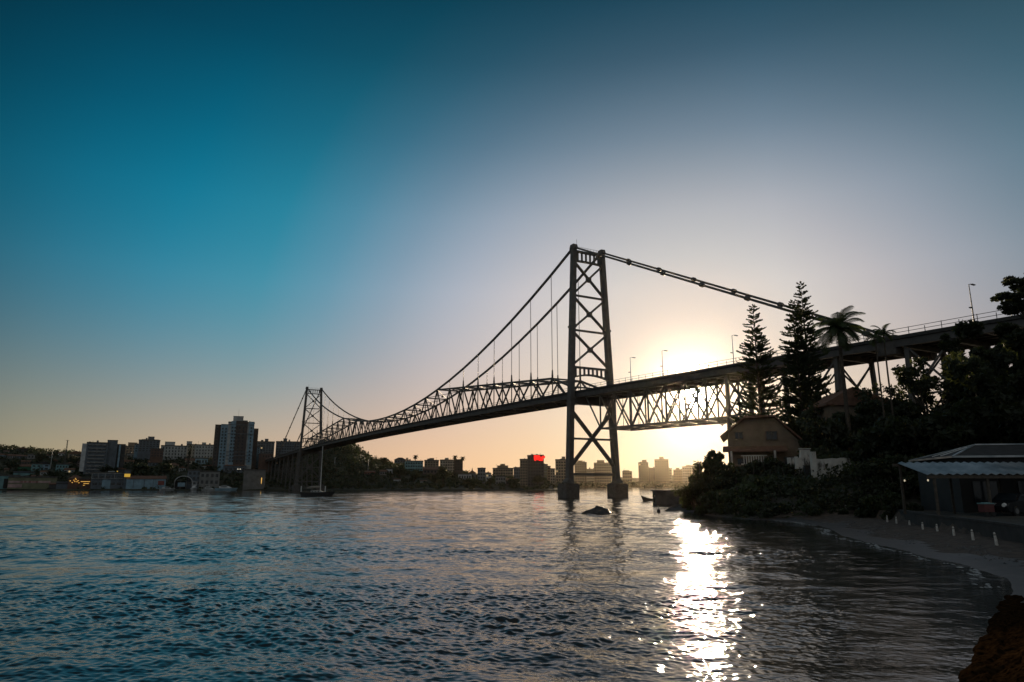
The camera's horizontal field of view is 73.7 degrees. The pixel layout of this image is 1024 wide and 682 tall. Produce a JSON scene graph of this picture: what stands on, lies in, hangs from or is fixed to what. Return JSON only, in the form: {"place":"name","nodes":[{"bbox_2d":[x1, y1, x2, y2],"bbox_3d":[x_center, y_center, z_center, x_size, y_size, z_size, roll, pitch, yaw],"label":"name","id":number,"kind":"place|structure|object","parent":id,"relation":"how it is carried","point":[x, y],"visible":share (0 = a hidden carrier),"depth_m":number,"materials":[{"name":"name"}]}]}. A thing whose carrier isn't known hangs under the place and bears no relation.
{"place":"outdoors","nodes":[
{"label":"outdoors","id":0,"kind":"place"},
{"bbox_2d":[0,448,557,489],"bbox_3d":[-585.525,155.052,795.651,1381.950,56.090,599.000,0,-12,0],"label":"hillside","id":1,"kind":"structure","parent":0,"point":[445,487],"depth_m":563.73,"materials":[{"name":"green plant"}]},
{"bbox_2d":[0,475,20,488],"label":"boathouse","id":2,"kind":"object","parent":1,"relation":"on","point":[3,481],"visible":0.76,"depth_m":509.39,"materials":[{"name":"teal paint"}]},
{"bbox_2d":[1,458,20,469],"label":"tree","id":3,"kind":"object","parent":1,"relation":"on","point":[10,464],"visible":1,"depth_m":575.00,"materials":[{"name":"green plant"}]},
{"bbox_2d":[7,476,57,488],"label":"shop","id":4,"kind":"structure","parent":1,"relation":"on","point":[28,482],"depth_m":512.21,"materials":[{"name":"grey paint"}]},
{"bbox_2d":[67,475,80,488],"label":"restaurant","id":5,"kind":"structure","parent":1,"relation":"on","point":[73,481],"depth_m":511.84,"materials":[{"name":"orange paint"}]},
{"bbox_2d":[79,478,90,488],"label":"bar","id":6,"kind":"object","parent":1,"relation":"on","point":[85,483],"visible":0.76,"depth_m":511.88,"materials":[{"name":"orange paint"}]},
{"bbox_2d":[79,440,125,474],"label":"apartment block","id":7,"kind":"structure","parent":1,"relation":"on","point":[96,455],"depth_m":578.22,"materials":[{"name":"concrete"}]},
{"bbox_2d":[90,471,124,488],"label":"building","id":8,"kind":"structure","parent":1,"relation":"on","point":[110,480],"depth_m":511.33,"materials":[{"name":"concrete"}]},
{"bbox_2d":[129,463,153,475],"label":"tree","id":9,"kind":"object","parent":1,"relation":"on","point":[140,469],"visible":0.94,"depth_m":548.56,"materials":[{"name":"green plant"}]},
{"bbox_2d":[126,476,166,488],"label":"boat shed","id":10,"kind":"object","parent":1,"relation":"on","point":[136,482],"visible":0.94,"depth_m":515.35,"materials":[{"name":"blue paint"}]},
{"bbox_2d":[137,436,159,460],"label":"apartment block","id":11,"kind":"structure","parent":1,"relation":"on","point":[146,445],"depth_m":642.05,"materials":[{"name":"stone"}]},
{"bbox_2d":[149,447,163,463],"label":"apartment block","id":12,"kind":"structure","parent":1,"relation":"on","point":[156,454],"depth_m":620.07,"materials":[{"name":"orange paint"}]},
{"bbox_2d":[154,463,177,475],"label":"tree","id":13,"kind":"object","parent":1,"relation":"on","point":[165,468],"visible":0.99,"depth_m":554.40,"materials":[{"name":"green plant"}]},
{"bbox_2d":[161,441,191,459],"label":"apartment block","id":14,"kind":"structure","parent":1,"relation":"on","point":[171,450],"depth_m":649.77,"materials":[{"name":"paint"}]},
{"bbox_2d":[174,476,191,488],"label":"hangar","id":15,"kind":"structure","parent":1,"relation":"on","point":[180,484],"depth_m":519.63,"materials":[{"name":"white paint"}]},
{"bbox_2d":[186,469,201,488],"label":"warehouse","id":16,"kind":"structure","parent":1,"relation":"on","point":[194,475],"depth_m":523.46,"materials":[{"name":"stone"}]},
{"bbox_2d":[194,441,212,457],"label":"apartment block","id":17,"kind":"structure","parent":1,"relation":"on","point":[203,449],"depth_m":652.79,"materials":[{"name":"paint"}]},
{"bbox_2d":[198,471,219,488],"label":"warehouse","id":18,"kind":"structure","parent":1,"relation":"on","point":[211,478],"depth_m":525.38,"materials":[{"name":"grey paint"}]},
{"bbox_2d":[223,465,245,472],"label":"house","id":19,"kind":"structure","parent":1,"relation":"on","point":[236,468],"depth_m":586.25,"materials":[{"name":"stone"}]},
{"bbox_2d":[212,416,258,471],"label":"tower block","id":20,"kind":"structure","parent":1,"relation":"on","point":[235,440],"depth_m":594.29,"materials":[{"name":"paint"}]},
{"bbox_2d":[242,469,265,489],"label":"warehouse","id":21,"kind":"structure","parent":1,"relation":"on","point":[252,478],"depth_m":509.65,"materials":[{"name":"paint"}]},
{"bbox_2d":[258,452,273,472],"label":"apartment block","id":22,"kind":"structure","parent":1,"relation":"on","point":[262,463],"depth_m":602.74,"materials":[{"name":"orange paint"}]},
{"bbox_2d":[257,439,274,456],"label":"apartment block","id":23,"kind":"structure","parent":1,"relation":"on","point":[266,446],"depth_m":634.15,"materials":[{"name":"stone"}]},
{"bbox_2d":[0,438,560,489],"bbox_3d":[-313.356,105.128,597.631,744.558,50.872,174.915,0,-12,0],"label":"woodland","id":24,"kind":"object","parent":1,"relation":"on","point":[331,470],"visible":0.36,"depth_m":578.07,"materials":[{"name":"green plant"}]},
{"bbox_2d":[275,438,299,456],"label":"apartment block","id":25,"kind":"structure","parent":1,"relation":"on","point":[288,446],"depth_m":652.70,"materials":[{"name":"concrete"}]},
{"bbox_2d":[405,459,422,470],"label":"apartment block","id":26,"kind":"structure","parent":1,"relation":"on","point":[413,464],"depth_m":624.67,"materials":[{"name":"teal paint"}]},
{"bbox_2d":[424,457,438,466],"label":"apartment block","id":27,"kind":"structure","parent":1,"relation":"on","point":[430,462],"depth_m":630.30,"materials":[{"name":"beige paint"}]},
{"bbox_2d":[422,467,443,475],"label":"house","id":28,"kind":"structure","parent":1,"relation":"on","point":[431,470],"depth_m":599.68,"materials":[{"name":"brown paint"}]},
{"bbox_2d":[437,466,452,483],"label":"tree","id":29,"kind":"object","parent":1,"relation":"on","point":[443,473],"visible":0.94,"depth_m":548.72,"materials":[{"name":"green plant"}]},
{"bbox_2d":[440,458,453,471],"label":"apartment block","id":30,"kind":"structure","parent":1,"relation":"on","point":[448,463],"depth_m":633.04,"materials":[{"name":"beige paint"}]},
{"bbox_2d":[492,464,513,475],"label":"apartment block","id":31,"kind":"structure","parent":1,"relation":"on","point":[503,469],"depth_m":671.90,"materials":[{"name":"beige paint"}]},
{"bbox_2d":[520,458,527,485],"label":"apartment block","id":32,"kind":"structure","parent":1,"relation":"on","point":[523,473],"depth_m":555.97,"materials":[{"name":"beige paint"}]},
{"bbox_2d":[527,454,544,486],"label":"tower block","id":33,"kind":"structure","parent":1,"relation":"on","point":[535,465],"depth_m":554.48,"materials":[{"name":"paint"}]},
{"bbox_2d":[555,457,565,483],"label":"apartment block","id":34,"kind":"structure","parent":1,"relation":"on","point":[560,465],"depth_m":601.44,"materials":[{"name":"beige paint"}]},
{"bbox_2d":[0,488,1012,681],"bbox_3d":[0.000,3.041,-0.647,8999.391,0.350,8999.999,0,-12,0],"label":"water","id":35,"kind":"structure","parent":0,"point":[337,586],"depth_m":20.13,"materials":[{"name":"blue liquid"}]},
{"bbox_2d":[300,446,334,496],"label":"sailboat","id":36,"kind":"object","parent":35,"relation":"on","point":[315,493],"visible":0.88,"depth_m":211.01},
{"bbox_2d":[582,506,611,513],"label":"rock","id":37,"kind":"object","parent":35,"relation":"in","point":[598,510],"visible":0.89,"depth_m":78.52,"materials":[{"name":"stone"}]},
{"bbox_2d":[784,521,998,587],"bbox_3d":[20.077,11.820,40.939,2.129,0.025,42.259,-3,-12,12],"label":"foam","id":38,"kind":"object","parent":35,"relation":"on","point":[975,571],"visible":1,"depth_m":30.25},
{"bbox_2d":[0,0,1023,477],"label":"sky","id":39,"kind":"structure","parent":0,"point":[212,212],"materials":[{"name":"blue"}]},
{"bbox_2d":[579,486,679,487],"bbox_3d":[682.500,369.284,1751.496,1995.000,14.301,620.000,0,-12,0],"label":"distant shore","id":40,"kind":"structure","parent":0,"point":[629,487],"depth_m":1453.27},
{"bbox_2d":[574,460,586,486],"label":"tower block","id":41,"kind":"structure","parent":40,"relation":"on","point":[580,466],"depth_m":1474.28,"materials":[{"name":"beige paint"}]},
{"bbox_2d":[594,460,611,486],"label":"tower block","id":42,"kind":"structure","parent":40,"relation":"on","point":[600,466],"depth_m":1463.35,"materials":[{"name":"beige paint"}]},
{"bbox_2d":[622,468,631,481],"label":"tower block","id":43,"kind":"structure","parent":40,"relation":"on","point":[626,475],"depth_m":1530.62,"materials":[{"name":"beige paint"}]},
{"bbox_2d":[574,481,687,487],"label":"shoreline trees","id":44,"kind":"object","parent":40,"relation":"on","point":[633,484],"visible":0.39,"depth_m":1455.36,"materials":[{"name":"plant"}]},
{"bbox_2d":[638,460,648,482],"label":"tower block","id":45,"kind":"structure","parent":40,"relation":"on","point":[643,470],"depth_m":1493.22,"materials":[{"name":"beige paint"}]},
{"bbox_2d":[654,457,669,486],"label":"tower block","id":46,"kind":"structure","parent":40,"relation":"on","point":[661,469],"depth_m":1474.05,"materials":[{"name":"beige paint"}]},
{"bbox_2d":[673,468,682,482],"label":"tower block","id":47,"kind":"structure","parent":40,"relation":"on","point":[677,474],"depth_m":1501.43,"materials":[{"name":"beige paint"}]},
{"bbox_2d":[682,465,692,485],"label":"tower block","id":48,"kind":"structure","parent":40,"relation":"on","point":[687,470],"depth_m":1463.56,"materials":[{"name":"beige paint"}]},
{"bbox_2d":[692,477,1023,602],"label":"ground","id":49,"kind":"structure","parent":0,"point":[1008,517],"depth_m":53.02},
{"bbox_2d":[265,239,1023,497],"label":"suspension bridge","id":50,"kind":"structure","parent":49,"relation":"on","point":[920,344],"depth_m":192.95,"materials":[{"name":"metal"}]},
{"bbox_2d":[651,488,682,504],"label":"pier","id":51,"kind":"structure","parent":49,"relation":"on","point":[663,497],"depth_m":119.44,"materials":[{"name":"concrete"}]},
{"bbox_2d":[665,504,694,511],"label":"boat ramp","id":52,"kind":"object","parent":49,"relation":"on","point":[676,508],"visible":0.17,"depth_m":86.78,"materials":[{"name":"concrete"}]},
{"bbox_2d":[671,484,700,509],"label":"bush","id":53,"kind":"object","parent":49,"relation":"on","point":[687,491],"visible":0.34,"depth_m":85.68,"materials":[{"name":"green plant"}]},
{"bbox_2d":[693,496,712,513],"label":"bush","id":54,"kind":"object","parent":49,"relation":"on","point":[700,509],"visible":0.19,"depth_m":76.66,"materials":[{"name":"green plant"}]},
{"bbox_2d":[692,459,717,477],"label":"bush","id":55,"kind":"object","parent":49,"relation":"on","point":[702,464],"visible":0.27,"depth_m":91.31,"materials":[{"name":"green plant"}]},
{"bbox_2d":[688,475,722,505],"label":"bush","id":56,"kind":"object","parent":49,"relation":"on","point":[702,485],"visible":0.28,"depth_m":83.13,"materials":[{"name":"green plant"}]},
{"bbox_2d":[704,449,724,464],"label":"bush","id":57,"kind":"object","parent":49,"relation":"on","point":[713,455],"visible":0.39,"depth_m":96.31,"materials":[{"name":"green plant"}]},
{"bbox_2d":[705,460,737,477],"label":"bush","id":58,"kind":"object","parent":49,"relation":"on","point":[716,468],"visible":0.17,"depth_m":89.49,"materials":[{"name":"green plant"}]},
{"bbox_2d":[704,472,744,491],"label":"bush","id":59,"kind":"object","parent":49,"relation":"on","point":[721,481],"visible":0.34,"depth_m":82.83,"materials":[{"name":"green plant"}]},
{"bbox_2d":[700,489,749,514],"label":"bush","id":60,"kind":"object","parent":49,"relation":"on","point":[720,495],"visible":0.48,"depth_m":73.42,"materials":[{"name":"green plant"}]},
{"bbox_2d":[718,463,765,487],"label":"bush","id":61,"kind":"object","parent":49,"relation":"on","point":[747,469],"visible":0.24,"depth_m":84.10,"materials":[{"name":"green plant"}]},
{"bbox_2d":[732,498,762,517],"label":"bush","id":62,"kind":"object","parent":49,"relation":"on","point":[745,511],"visible":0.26,"depth_m":68.06,"materials":[{"name":"green plant"}]},
{"bbox_2d":[720,415,802,466],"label":"house","id":63,"kind":"structure","parent":49,"relation":"on","point":[754,437],"depth_m":101.52,"materials":[{"name":"paint"}]},
{"bbox_2d":[730,304,793,425],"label":"norfolk pine","id":64,"kind":"object","parent":49,"relation":"on","point":[763,393],"visible":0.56,"depth_m":112.74,"materials":[{"name":"green plant"}]},
{"bbox_2d":[739,474,789,499],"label":"bush","id":65,"kind":"object","parent":49,"relation":"on","point":[750,484],"visible":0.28,"depth_m":72.79,"materials":[{"name":"green plant"}]},
{"bbox_2d":[749,456,787,474],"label":"bush","id":66,"kind":"object","parent":49,"relation":"on","point":[767,463],"visible":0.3,"depth_m":85.61,"materials":[{"name":"green plant"}]},
{"bbox_2d":[763,463,803,480],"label":"bush","id":67,"kind":"object","parent":49,"relation":"on","point":[772,470],"visible":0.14,"depth_m":78.45,"materials":[{"name":"green plant"}]},
{"bbox_2d":[777,478,814,497],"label":"bush","id":68,"kind":"object","parent":49,"relation":"on","point":[786,486],"visible":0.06,"depth_m":70.14,"materials":[{"name":"green plant"}]},
{"bbox_2d":[787,448,810,474],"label":"garden wall","id":69,"kind":"structure","parent":49,"relation":"on","point":[804,458],"depth_m":79.05,"materials":[{"name":"white paint"}]},
{"bbox_2d":[772,299,826,437],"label":"norfolk pine","id":70,"kind":"object","parent":49,"relation":"on","point":[787,381],"visible":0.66,"depth_m":108.77,"materials":[{"name":"green plant"}]},
{"bbox_2d":[782,503,824,517],"bbox_3d":[27.653,17.080,63.766,3.721,3.902,4.405,-9,-15,37],"label":"bush","id":71,"kind":"object","parent":49,"relation":"on","point":[810,509],"visible":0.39,"depth_m":62.72,"materials":[{"name":"green plant"}]},
{"bbox_2d":[798,408,820,449],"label":"tree","id":72,"kind":"object","parent":49,"relation":"on","point":[804,441],"visible":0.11,"depth_m":97.00,"materials":[{"name":"green plant"}]},
{"bbox_2d":[703,452,918,518],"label":"undergrowth","id":73,"kind":"object","parent":49,"relation":"on","point":[812,481],"visible":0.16,"depth_m":67.58,"materials":[{"name":"green plant"}]},
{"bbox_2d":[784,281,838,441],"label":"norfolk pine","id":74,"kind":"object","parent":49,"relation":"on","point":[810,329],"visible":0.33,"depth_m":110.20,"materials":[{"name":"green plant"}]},
{"bbox_2d":[793,486,831,499],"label":"bush","id":75,"kind":"object","parent":49,"relation":"on","point":[802,491],"visible":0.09,"depth_m":66.85,"materials":[{"name":"green plant"}]},
{"bbox_2d":[797,446,843,458],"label":"bush","id":76,"kind":"object","parent":49,"relation":"on","point":[821,450],"visible":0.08,"depth_m":81.43,"materials":[{"name":"green plant"}]},
{"bbox_2d":[794,452,850,484],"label":"ruined wall","id":77,"kind":"structure","parent":49,"relation":"on","point":[815,465],"depth_m":72.86,"materials":[{"name":"white paint"}]},
{"bbox_2d":[797,493,861,513],"bbox_3d":[30.037,16.565,63.882,4.418,4.634,5.231,5,-13,-23],"label":"bush","id":78,"kind":"object","parent":49,"relation":"on","point":[836,496],"visible":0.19,"depth_m":64.09,"materials":[{"name":"green plant"}]},
{"bbox_2d":[794,411,873,450],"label":"tree","id":79,"kind":"object","parent":49,"relation":"on","point":[831,432],"visible":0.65,"depth_m":84.09,"materials":[{"name":"green plant"}]},
{"bbox_2d":[818,450,853,458],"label":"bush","id":80,"kind":"object","parent":49,"relation":"on","point":[830,456],"visible":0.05,"depth_m":77.64,"materials":[{"name":"green plant"}]},
{"bbox_2d":[812,305,865,450],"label":"palm tree","id":81,"kind":"object","parent":49,"relation":"on","point":[840,328],"visible":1,"depth_m":85.25,"materials":[{"name":"green plant"}]},
{"bbox_2d":[803,387,887,420],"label":"house","id":82,"kind":"structure","parent":49,"relation":"on","point":[829,405],"depth_m":92.79,"materials":[{"name":"ceramic"}]},
{"bbox_2d":[827,494,866,514],"bbox_3d":[30.740,16.328,62.259,4.094,4.626,4.410,2,-12,-9],"label":"bush","id":83,"kind":"object","parent":49,"relation":"on","point":[852,502],"visible":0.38,"depth_m":61.64,"materials":[{"name":"green plant"}]},
{"bbox_2d":[864,329,886,417],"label":"palm tree","id":84,"kind":"object","parent":49,"relation":"on","point":[874,336],"visible":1,"depth_m":79.29,"materials":[{"name":"green plant"}]},
{"bbox_2d":[854,489,905,517],"bbox_3d":[32.200,15.416,58.332,5.117,5.403,3.777,-8,-14,33],"label":"bush","id":85,"kind":"object","parent":49,"relation":"on","point":[874,505],"visible":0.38,"depth_m":58.17,"materials":[{"name":"green plant"}]},
{"bbox_2d":[852,479,907,496],"bbox_3d":[35.069,15.412,64.557,4.642,4.869,4.309,9,-15,-36],"label":"bush","id":86,"kind":"object","parent":49,"relation":"on","point":[885,484],"visible":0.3,"depth_m":63.69,"materials":[{"name":"green plant"}]},
{"bbox_2d":[872,323,895,414],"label":"palm tree","id":87,"kind":"object","parent":49,"relation":"on","point":[883,331],"visible":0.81,"depth_m":81.38,"materials":[{"name":"green plant"}]},
{"bbox_2d":[843,453,929,502],"bbox_3d":[36.772,14.350,64.548,6.976,7.317,8.260,4,-13,-17],"label":"bush","id":88,"kind":"object","parent":49,"relation":"on","point":[882,466],"visible":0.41,"depth_m":64.15,"materials":[{"name":"green plant"}]},
{"bbox_2d":[750,516,1023,596],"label":"wet sand","id":89,"kind":"structure","parent":49,"relation":"on","point":[1012,572],"depth_m":30.56,"materials":[{"name":"sand"}]},
{"bbox_2d":[852,375,930,415],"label":"tree","id":90,"kind":"object","parent":49,"relation":"on","point":[865,396],"visible":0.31,"depth_m":89.41,"materials":[{"name":"green plant"}]},
{"bbox_2d":[852,398,940,432],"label":"tree","id":91,"kind":"object","parent":49,"relation":"on","point":[912,410],"visible":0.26,"depth_m":81.72,"materials":[{"name":"green plant"}]},
{"bbox_2d":[879,499,923,519],"bbox_3d":[30.949,14.395,54.218,2.524,3.589,3.185,9,-15,-36],"label":"bush","id":92,"kind":"object","parent":49,"relation":"on","point":[891,508],"visible":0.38,"depth_m":54.13,"materials":[{"name":"green plant"}]},
{"bbox_2d":[888,351,968,414],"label":"tree","id":93,"kind":"object","parent":49,"relation":"on","point":[906,376],"visible":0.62,"depth_m":83.53,"materials":[{"name":"green plant"}]},
{"bbox_2d":[931,333,964,390],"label":"tree","id":94,"kind":"object","parent":49,"relation":"on","point":[946,344],"visible":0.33,"depth_m":93.70,"materials":[{"name":"green plant"}]},
{"bbox_2d":[892,462,1023,515],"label":"canopy","id":95,"kind":"object","parent":49,"relation":"on","point":[996,469],"visible":0.98,"depth_m":46.94,"materials":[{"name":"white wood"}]},
{"bbox_2d":[940,380,975,411],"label":"tree","id":96,"kind":"object","parent":49,"relation":"on","point":[957,389],"visible":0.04,"depth_m":75.29,"materials":[{"name":"green plant"}]},
{"bbox_2d":[896,509,1023,543],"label":"retaining wall","id":97,"kind":"structure","parent":49,"relation":"on","point":[1008,531],"depth_m":37.83,"materials":[{"name":"concrete"}]},
{"bbox_2d":[909,443,1023,512],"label":"beach bar","id":98,"kind":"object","parent":49,"relation":"on","point":[969,494],"visible":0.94,"depth_m":51.22,"materials":[{"name":"corrugated metal"},{"name":"dark wood"},{"name":"dark glass"}]},
{"bbox_2d":[972,481,997,503],"bbox_3d":[34.899,11.156,50.306,1.600,1.600,0.100,-2,-12,11],"label":"window","id":99,"kind":"structure","parent":98,"relation":"in","point":[979,487],"depth_m":50.30,"materials":[{"name":"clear glass"}]},
{"bbox_2d":[950,346,1009,400],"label":"tree","id":100,"kind":"object","parent":49,"relation":"on","point":[979,351],"visible":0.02,"depth_m":82.11,"materials":[{"name":"green plant"}]},
{"bbox_2d":[937,353,1023,443],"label":"tree","id":101,"kind":"object","parent":49,"relation":"on","point":[1007,417],"visible":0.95,"depth_m":60.12,"materials":[{"name":"green plant"}]},
{"bbox_2d":[959,342,1009,400],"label":"tree","id":102,"kind":"object","parent":49,"relation":"on","point":[991,353],"visible":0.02,"depth_m":74.92,"materials":[{"name":"green plant"}]},
{"bbox_2d":[977,502,995,516],"bbox_3d":[30.885,10.936,44.303,1.027,0.910,0.575,2,-12,-11],"label":"cart","id":103,"kind":"object","parent":49,"relation":"on","point":[987,507],"visible":1,"depth_m":44.09,"materials":[{"name":"red paint"}]},
{"bbox_2d":[951,319,1023,385],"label":"tree","id":104,"kind":"object","parent":49,"relation":"on","point":[1010,337],"visible":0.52,"depth_m":68.70,"materials":[{"name":"green plant"}]},
{"bbox_2d":[958,349,1018,416],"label":"tree","id":105,"kind":"object","parent":49,"relation":"on","point":[1006,358],"visible":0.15,"depth_m":65.20,"materials":[{"name":"green plant"}]},
{"bbox_2d":[958,595,1023,681],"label":"rock boulder","id":106,"kind":"structure","parent":49,"relation":"on","point":[998,651],"depth_m":12.19,"materials":[{"name":"brown stone"}]},
{"bbox_2d":[987,493,1023,515],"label":"parked car","id":107,"kind":"object","parent":49,"relation":"on","point":[1013,503],"visible":0.72,"depth_m":44.51,"materials":[{"name":"black paint"}]},
{"bbox_2d":[990,273,1023,319],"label":"spreading tree","id":108,"kind":"object","parent":49,"relation":"on","point":[1012,303],"visible":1,"depth_m":63.81,"materials":[{"name":"green plant"}]},
{"bbox_2d":[766,501,1023,566],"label":"beach","id":109,"kind":"structure","parent":0,"point":[940,539],"depth_m":39.74,"materials":[{"name":"beige sand"}]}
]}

